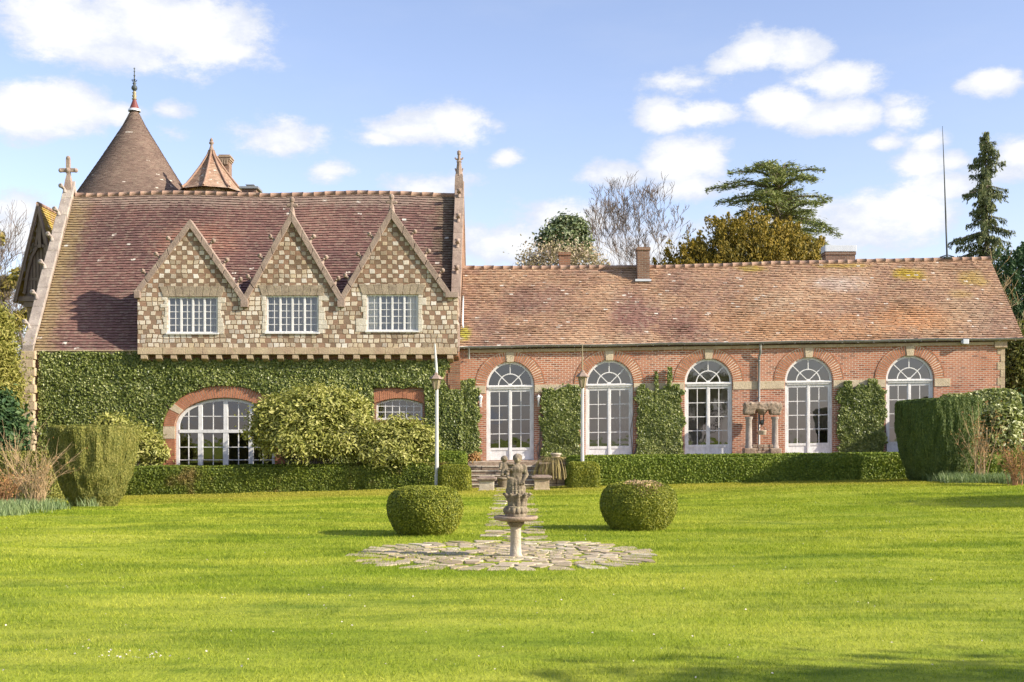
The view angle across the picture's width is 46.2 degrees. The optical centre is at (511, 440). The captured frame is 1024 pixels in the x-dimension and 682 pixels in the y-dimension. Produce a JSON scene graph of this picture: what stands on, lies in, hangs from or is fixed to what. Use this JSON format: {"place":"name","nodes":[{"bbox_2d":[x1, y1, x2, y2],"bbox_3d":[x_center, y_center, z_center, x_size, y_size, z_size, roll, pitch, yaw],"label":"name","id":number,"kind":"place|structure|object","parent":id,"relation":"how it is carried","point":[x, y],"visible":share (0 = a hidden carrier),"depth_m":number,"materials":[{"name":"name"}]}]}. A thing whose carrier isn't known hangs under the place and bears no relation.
{"place":"outdoors","nodes":[
{"label":"outdoors","id":0,"kind":"place"},
{"bbox_2d":[0,476,1023,681],"bbox_3d":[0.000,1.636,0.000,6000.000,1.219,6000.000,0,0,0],"label":"lawn","id":1,"kind":"structure","parent":0,"point":[822,650],"depth_m":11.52,"materials":[{"name":"plant"}]},
{"bbox_2d":[2,266,24,353],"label":"bare tree","id":2,"kind":"object","parent":1,"relation":"on","point":[11,300],"visible":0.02,"depth_m":75.28,"materials":[{"name":"grey plant"}]},
{"bbox_2d":[0,200,30,383],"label":"bare tree","id":3,"kind":"object","parent":1,"relation":"on","point":[8,283],"visible":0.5,"depth_m":65.83,"materials":[{"name":"grey plant"}]},
{"bbox_2d":[0,383,36,450],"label":"dark shrub","id":4,"kind":"object","parent":1,"relation":"on","point":[12,419],"visible":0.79,"depth_m":39.28,"materials":[{"name":"green plant"}]},
{"bbox_2d":[0,297,37,424],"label":"feathery conifer","id":5,"kind":"object","parent":1,"relation":"on","point":[10,374],"visible":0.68,"depth_m":40.84,"materials":[{"name":"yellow plant"}]},
{"bbox_2d":[0,468,40,500],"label":"bare shrub","id":6,"kind":"object","parent":1,"relation":"on","point":[3,494],"visible":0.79,"depth_m":33.53,"materials":[{"name":"brown plant"}]},
{"bbox_2d":[0,420,46,500],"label":"bare shrub","id":7,"kind":"object","parent":1,"relation":"on","point":[17,495],"visible":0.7,"depth_m":36.49,"materials":[{"name":"plant"}]},
{"bbox_2d":[0,450,65,500],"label":"clipped block","id":8,"kind":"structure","parent":1,"relation":"on","point":[56,491],"depth_m":37.37,"materials":[{"name":"green plant"}]},
{"bbox_2d":[13,202,56,321],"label":"half timbered wing","id":9,"kind":"structure","parent":1,"relation":"on","point":[44,216],"depth_m":49.57,"materials":[{"name":"brown wood"}]},
{"bbox_2d":[0,495,72,515],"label":"daffodil leaves","id":10,"kind":"object","parent":1,"relation":"on","point":[8,507],"visible":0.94,"depth_m":30.59,"materials":[{"name":"green plant"}]},
{"bbox_2d":[0,437,79,504],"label":"bare shrub","id":11,"kind":"object","parent":1,"relation":"on","point":[40,485],"visible":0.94,"depth_m":32.39,"materials":[{"name":"plant"}]},
{"bbox_2d":[47,424,141,506],"bbox_3d":[-12.095,0.802,34.807,2.623,2.561,2.676,0,0,0],"label":"topiary yew","id":12,"kind":"object","parent":1,"relation":"on","point":[105,459],"visible":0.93,"depth_m":33.91,"materials":[{"name":"green plant"}]},
{"bbox_2d":[77,68,181,192],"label":"round tower","id":13,"kind":"structure","parent":1,"relation":"on","point":[132,159],"depth_m":56.51,"materials":[{"name":"tile"}]},
{"bbox_2d":[86,409,173,465],"bbox_3d":[-13.818,0.178,43.278,3.285,2.691,1.954,0,0,0],"label":"pale shrub","id":14,"kind":"object","parent":1,"relation":"on","point":[152,449],"visible":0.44,"depth_m":43.10,"materials":[{"name":"green plant"}]},
{"bbox_2d":[180,138,241,191],"bbox_3d":[-14.025,-6.217,56.000,2.885,15.835,2.885,0,0,-22],"label":"stair turret","id":15,"kind":"object","parent":1,"relation":"on","point":[211,173],"visible":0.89,"depth_m":55.30,"materials":[{"name":"tile"}]},
{"bbox_2d":[21,150,465,464],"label":"manor house","id":16,"kind":"structure","parent":1,"relation":"on","point":[218,276],"depth_m":45.03,"materials":[{"name":"brown brick"}]},
{"bbox_2d":[166,297,218,333],"bbox_3d":[-11.887,-4.673,44.802,1.959,1.463,0.425,0,0,0],"label":"casement window","id":17,"kind":"structure","parent":16,"relation":"in","point":[186,315],"depth_m":44.95,"materials":[{"name":"white paint"}]},
{"bbox_2d":[176,398,274,464],"bbox_3d":[-10.760,-0.197,45.137,3.712,2.795,0.114,0,0,0],"label":"arched window","id":18,"kind":"structure","parent":16,"relation":"in","point":[200,431],"depth_m":45.10,"materials":[{"name":"white paint"}]},
{"bbox_2d":[218,154,233,175],"bbox_3d":[-13.639,-5.931,57.200,0.632,15.262,0.800,0,0,0],"label":"chimney stack","id":19,"kind":"object","parent":16,"relation":"on","point":[227,161],"visible":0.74,"depth_m":56.88,"materials":[{"name":"brick"}]},
{"bbox_2d":[36,351,463,465],"bbox_3d":[-9.792,-0.920,44.891,16.024,4.962,0.274,0,0,0],"label":"ivy","id":20,"kind":"object","parent":16,"relation":"attached to","point":[128,386],"visible":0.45,"depth_m":44.88,"materials":[{"name":"green plant"}]},
{"bbox_2d":[239,184,262,192],"bbox_3d":[-11.748,-4.898,54.000,0.840,13.196,1.000,0,0,0],"label":"flat chimney","id":21,"kind":"object","parent":16,"relation":"on","point":[247,188],"visible":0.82,"depth_m":53.60,"materials":[{"name":"metal"}]},
{"bbox_2d":[265,296,319,333],"bbox_3d":[-8.176,-4.703,44.802,2.039,1.483,0.425,0,0,0],"label":"casement window","id":22,"kind":"structure","parent":16,"relation":"in","point":[285,314],"depth_m":44.95,"materials":[{"name":"white paint"}]},
{"bbox_2d":[365,295,418,331],"bbox_3d":[-4.455,-4.753,44.802,2.019,1.463,0.425,0,0,0],"label":"casement window","id":23,"kind":"structure","parent":16,"relation":"in","point":[385,313],"depth_m":44.87,"materials":[{"name":"white paint"}]},
{"bbox_2d":[376,399,421,419],"bbox_3d":[-4.230,-1.179,45.140,1.732,0.792,0.120,0,0,0],"label":"segmental window","id":24,"kind":"structure","parent":16,"relation":"in","point":[392,400],"depth_m":45.11,"materials":[{"name":"white paint"}]},
{"bbox_2d":[125,461,462,495],"bbox_3d":[-7.727,1.377,42.501,12.187,1.337,1.265,0,0,0],"label":"hedge","id":25,"kind":"object","parent":1,"relation":"on","point":[194,479],"visible":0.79,"depth_m":41.97,"materials":[{"name":"green plant"}]},
{"bbox_2d":[234,376,380,466],"bbox_3d":[-7.209,-0.400,43.047,5.176,3.847,3.935,0,0,0],"label":"rhododendron","id":26,"kind":"object","parent":1,"relation":"on","point":[312,420],"visible":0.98,"depth_m":42.10,"materials":[{"name":"green plant"}]},
{"bbox_2d":[335,412,444,473],"bbox_3d":[-4.465,0.179,42.711,3.791,2.488,3.030,0,0,-34],"label":"rhododendron","id":27,"kind":"object","parent":1,"relation":"on","point":[400,440],"visible":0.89,"depth_m":42.21,"materials":[{"name":"green plant"}]},
{"bbox_2d":[386,485,463,536],"bbox_3d":[-1.576,1.282,21.693,1.418,0.983,1.422,0,0,0],"label":"box ball","id":28,"kind":"object","parent":1,"relation":"on","point":[422,510],"visible":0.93,"depth_m":21.19,"materials":[{"name":"green plant"}]},
{"bbox_2d":[429,344,442,484],"bbox_3d":[-2.590,-0.792,40.900,0.480,5.052,0.416,0,0,0],"label":"lamp post","id":29,"kind":"object","parent":1,"relation":"on","point":[435,378],"visible":0.88,"depth_m":40.94,"materials":[{"name":"white metal"}]},
{"bbox_2d":[437,464,471,490],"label":"trimmed hedge","id":30,"kind":"object","parent":1,"relation":"on","point":[457,477],"visible":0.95,"depth_m":40.48,"materials":[{"name":"green plant"}]},
{"bbox_2d":[476,476,496,490],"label":"stone plinth","id":31,"kind":"structure","parent":1,"relation":"on","point":[486,483],"depth_m":38.76,"materials":[{"name":"beige stone"}]},
{"bbox_2d":[3,503,982,677],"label":"daisies","id":32,"kind":"object","parent":1,"relation":"on","point":[425,631],"visible":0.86,"depth_m":10.15,"materials":[{"name":"white petal"}]},
{"bbox_2d":[347,540,656,570],"bbox_3d":[-0.145,1.711,17.946,4.612,0.098,4.531,0,0,0],"label":"paved circle","id":33,"kind":"object","parent":1,"relation":"on","point":[483,547],"visible":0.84,"depth_m":17.60,"materials":[{"name":"grey stone"}]},
{"bbox_2d":[494,515,537,557],"bbox_3d":[0.054,1.405,17.500,0.644,0.625,0.644,0,0,0],"label":"bird bath","id":34,"kind":"object","parent":33,"relation":"on","point":[515,524],"visible":0.9,"depth_m":17.42,"materials":[{"name":"grey stone"}]},
{"bbox_2d":[499,453,531,516],"bbox_3d":[0.071,0.654,17.499,0.433,0.936,0.398,0,0,27],"label":"garden statue","id":35,"kind":"object","parent":34,"relation":"on","point":[516,495],"visible":0.98,"depth_m":17.42,"materials":[{"name":"stone"}]},
{"bbox_2d":[497,477,506,487],"bbox_3d":[-0.320,1.483,42.280,0.475,0.394,0.475,0,0,0],"label":"stone pot","id":36,"kind":"object","parent":1,"relation":"on","point":[502,481],"visible":0.64,"depth_m":42.12,"materials":[{"name":"beige stone"}]},
{"bbox_2d":[469,461,565,487],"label":"garden steps","id":37,"kind":"structure","parent":1,"relation":"on","point":[477,471],"depth_m":42.86,"materials":[{"name":"stone"}]},
{"bbox_2d":[550,453,560,456],"bbox_3d":[1.563,0.599,42.700,0.388,0.321,0.388,0,0,0],"label":"terracotta pot","id":38,"kind":"object","parent":37,"relation":"on","point":[555,454],"visible":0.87,"depth_m":42.55,"materials":[{"name":"beige stone"}]},
{"bbox_2d":[531,475,551,489],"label":"stone plinth","id":39,"kind":"structure","parent":1,"relation":"on","point":[541,482],"depth_m":38.76,"materials":[{"name":"beige stone"}]},
{"bbox_2d":[531,457,567,479],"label":"ornamental grass","id":40,"kind":"object","parent":1,"relation":"on","point":[550,460],"depth_m":42.25,"materials":[{"name":"plant"}]},
{"bbox_2d":[75,471,1023,506],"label":"daffodil leaves","id":41,"kind":"object","parent":1,"relation":"on","point":[972,478],"visible":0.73,"depth_m":37.41,"materials":[{"name":"green plant"}]},
{"bbox_2d":[503,231,611,265],"bbox_3d":[2.394,-4.708,62.194,5.778,13.017,3.353,0,0,0],"label":"blossom tree","id":42,"kind":"object","parent":1,"relation":"on","point":[551,257],"visible":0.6,"depth_m":61.75,"materials":[{"name":"grey plant"}]},
{"bbox_2d":[528,208,599,265],"bbox_3d":[2.825,-5.247,64.003,3.572,14.096,2.451,0,0,-37],"label":"holly tree","id":43,"kind":"object","parent":1,"relation":"on","point":[568,226],"visible":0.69,"depth_m":63.48,"materials":[{"name":"green plant"}]},
{"bbox_2d":[576,344,588,460],"bbox_3d":[2.464,-0.874,41.900,0.480,5.048,0.416,0,0,0],"label":"lamp post","id":44,"kind":"object","parent":1,"relation":"on","point":[582,375],"visible":0.77,"depth_m":41.94,"materials":[{"name":"white metal"}]},
{"bbox_2d":[567,461,600,487],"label":"trimmed hedge","id":45,"kind":"object","parent":1,"relation":"on","point":[582,474],"visible":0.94,"depth_m":40.11,"materials":[{"name":"green plant"}]},
{"bbox_2d":[578,170,695,264],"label":"bare tree","id":46,"kind":"object","parent":1,"relation":"on","point":[624,216],"visible":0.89,"depth_m":71.42,"materials":[{"name":"grey plant"}]},
{"bbox_2d":[599,480,677,530],"bbox_3d":[2.391,1.240,22.702,1.507,1.016,1.481,0,0,0],"label":"box ball","id":47,"kind":"object","parent":1,"relation":"on","point":[636,505],"visible":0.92,"depth_m":22.16,"materials":[{"name":"green plant"}]},
{"bbox_2d":[606,225,684,264],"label":"bare tree","id":48,"kind":"object","parent":1,"relation":"on","point":[618,257],"visible":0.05,"depth_m":76.09,"materials":[{"name":"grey plant"}]},
{"bbox_2d":[651,202,827,264],"bbox_3d":[11.438,-5.046,59.924,9.930,13.897,7.355,0,0,0],"label":"golden yew","id":49,"kind":"object","parent":1,"relation":"on","point":[731,241],"visible":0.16,"depth_m":58.97,"materials":[{"name":"yellow plant"}]},
{"bbox_2d":[460,245,1023,482],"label":"brick wing","id":50,"kind":"structure","parent":1,"relation":"on","point":[801,341],"depth_m":45.88,"materials":[{"name":"orange brick"}]},
{"bbox_2d":[460,378,481,460],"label":"ivy","id":51,"kind":"object","parent":50,"relation":"attached to","point":[472,417],"visible":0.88,"depth_m":45.03,"materials":[{"name":"green plant"}]},
{"bbox_2d":[479,394,481,406],"bbox_3d":[-1.181,-1.517,45.078,0.180,0.470,0.253,0,0,0],"label":"wall lantern","id":52,"kind":"object","parent":50,"relation":"attached to","point":[480,398],"depth_m":45.01,"materials":[{"name":"white paint"}]},
{"bbox_2d":[486,362,533,459],"bbox_3d":[-0.070,-1.113,45.286,1.786,3.716,0.152,0,0,0],"label":"french door","id":53,"kind":"structure","parent":50,"relation":"in","point":[527,453],"depth_m":45.29,"materials":[{"name":"white paint"}]},
{"bbox_2d":[537,394,540,406],"bbox_3d":[1.001,-1.517,45.078,0.180,0.470,0.253,0,0,0],"label":"wall lantern","id":54,"kind":"object","parent":50,"relation":"attached to","point":[538,398],"depth_m":45.00,"materials":[{"name":"white paint"}]},
{"bbox_2d":[536,383,580,460],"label":"ivy","id":55,"kind":"object","parent":50,"relation":"attached to","point":[560,420],"visible":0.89,"depth_m":45.04,"materials":[{"name":"green plant"}]},
{"bbox_2d":[585,361,632,454],"bbox_3d":[3.666,-1.171,45.286,1.786,3.716,0.152,0,0,0],"label":"french door","id":56,"kind":"structure","parent":50,"relation":"in","point":[589,450],"depth_m":45.29,"materials":[{"name":"white paint"}]},
{"bbox_2d":[630,367,686,454],"bbox_3d":[5.509,-0.996,45.066,2.129,3.601,0.294,0,0,0],"label":"ivy","id":57,"kind":"object","parent":50,"relation":"attached to","point":[661,423],"visible":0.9,"depth_m":45.03,"materials":[{"name":"green plant"}]},
{"bbox_2d":[685,359,731,453],"bbox_3d":[7.403,-1.229,45.286,1.786,3.716,0.152,0,0,0],"label":"french door","id":58,"kind":"structure","parent":50,"relation":"in","point":[718,448],"depth_m":45.29,"materials":[{"name":"white paint"}]},
{"bbox_2d":[785,357,831,452],"bbox_3d":[11.180,-1.288,45.286,1.786,3.716,0.152,0,0,0],"label":"french door","id":59,"kind":"structure","parent":50,"relation":"in","point":[807,447],"depth_m":45.29,"materials":[{"name":"white paint"}]},
{"bbox_2d":[835,378,887,451],"bbox_3d":[13.126,-0.777,45.067,2.009,3.167,0.286,0,0,0],"label":"ivy","id":60,"kind":"object","parent":50,"relation":"attached to","point":[862,415],"visible":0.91,"depth_m":45.03,"materials":[{"name":"green plant"}]},
{"bbox_2d":[886,356,932,451],"bbox_3d":[14.986,-1.347,45.286,1.786,3.716,0.152,0,0,0],"label":"french door","id":61,"kind":"structure","parent":50,"relation":"in","point":[891,446],"depth_m":45.29,"materials":[{"name":"white paint"}]},
{"bbox_2d":[940,126,953,257],"bbox_3d":[17.481,-9.944,48.201,0.638,5.391,0.404,0,0,0],"label":"antenna mast","id":62,"kind":"object","parent":50,"relation":"on","point":[948,256],"visible":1,"depth_m":48.17,"materials":[{"name":"metal"}]},
{"bbox_2d":[705,159,842,252],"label":"cedar tree","id":63,"kind":"object","parent":1,"relation":"on","point":[785,204],"visible":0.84,"depth_m":79.04,"materials":[{"name":"green plant"}]},
{"bbox_2d":[564,450,1023,485],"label":"hedge","id":64,"kind":"object","parent":1,"relation":"on","point":[689,468],"visible":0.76,"depth_m":42.07,"materials":[{"name":"green plant"}]},
{"bbox_2d":[894,396,982,480],"bbox_3d":[14.172,0.007,40.016,2.769,2.968,2.754,0,0,0],"label":"topiary yew","id":65,"kind":"object","parent":1,"relation":"on","point":[924,428],"visible":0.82,"depth_m":38.98,"materials":[{"name":"green plant"}]},
{"bbox_2d":[950,401,1007,476],"bbox_3d":[15.129,0.035,38.435,1.735,2.650,1.439,0,0,-39],"label":"bare shrub","id":66,"kind":"object","parent":1,"relation":"on","point":[983,449],"visible":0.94,"depth_m":38.53,"materials":[{"name":"plant"}]},
{"bbox_2d":[939,387,1022,450],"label":"tall hedge","id":67,"kind":"object","parent":1,"relation":"on","point":[989,395],"visible":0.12,"depth_m":43.59,"materials":[{"name":"green plant"}]},
{"bbox_2d":[948,131,1015,277],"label":"spruce tree","id":68,"kind":"object","parent":1,"relation":"on","point":[984,192],"visible":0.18,"depth_m":73.72,"materials":[{"name":"green plant"}]},
{"bbox_2d":[977,399,1023,453],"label":"pale shrub","id":69,"kind":"object","parent":1,"relation":"on","point":[1012,416],"visible":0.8,"depth_m":42.41,"materials":[{"name":"green plant"}]},
{"bbox_2d":[988,246,1023,330],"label":"bare sapling","id":70,"kind":"object","parent":1,"relation":"on","point":[1005,283],"visible":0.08,"depth_m":62.24,"materials":[{"name":"plant"}]},
{"bbox_2d":[991,241,1023,328],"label":"dark evergreen","id":71,"kind":"object","parent":1,"relation":"on","point":[1010,266],"visible":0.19,"depth_m":65.25,"materials":[{"name":"green plant"}]},
{"bbox_2d":[991,433,1023,485],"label":"bare shrub","id":72,"kind":"object","parent":1,"relation":"on","point":[1014,478],"visible":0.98,"depth_m":35.47,"materials":[{"name":"brown plant"}]},
{"bbox_2d":[1004,320,1023,449],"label":"olive tree","id":73,"kind":"object","parent":1,"relation":"on","point":[1014,365],"visible":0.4,"depth_m":55.38,"materials":[{"name":"green plant"}]},
{"bbox_2d":[1015,387,1023,449],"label":"dark shrub","id":74,"kind":"object","parent":1,"relation":"on","point":[1022,401],"visible":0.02,"depth_m":49.81,"materials":[{"name":"green plant"}]},
{"bbox_2d":[0,0,1023,382],"label":"sky","id":75,"kind":"structure","parent":0,"point":[542,102],"materials":[{"name":"blue"}]},
{"bbox_2d":[478,487,547,542],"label":"stone path","id":76,"kind":"structure","parent":0,"point":[498,532],"depth_m":22.44,"materials":[{"name":"grey stone"}]},
{"bbox_2d":[468,460,564,481],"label":"terrace","id":77,"kind":"structure","parent":0,"point":[529,463],"depth_m":43.60,"materials":[{"name":"stone"}]},
{"bbox_2d":[376,449,467,464],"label":"hedge","id":78,"kind":"object","parent":77,"relation":"on","point":[452,455],"visible":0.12,"depth_m":43.00,"materials":[{"name":"green plant"}]},
{"bbox_2d":[467,451,480,464],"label":"step plant","id":79,"kind":"object","parent":77,"relation":"on","point":[472,457],"visible":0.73,"depth_m":43.79,"materials":[{"name":"brown plant"}]},
{"bbox_2d":[742,401,782,453],"bbox_3d":[9.299,-0.357,44.551,1.452,2.213,0.475,0,0,0],"label":"stone well","id":80,"kind":"object","parent":77,"relation":"on","point":[763,408],"visible":0.91,"depth_m":44.42,"materials":[{"name":"stone"}]},
{"bbox_2d":[758,425,766,434],"bbox_3d":[9.286,-0.495,44.550,0.330,0.555,0.325,0,0,0],"label":"well bucket","id":81,"kind":"object","parent":80,"relation":"hanging from","point":[761,432],"visible":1,"depth_m":44.43,"materials":[{"name":"wood"}]}
]}

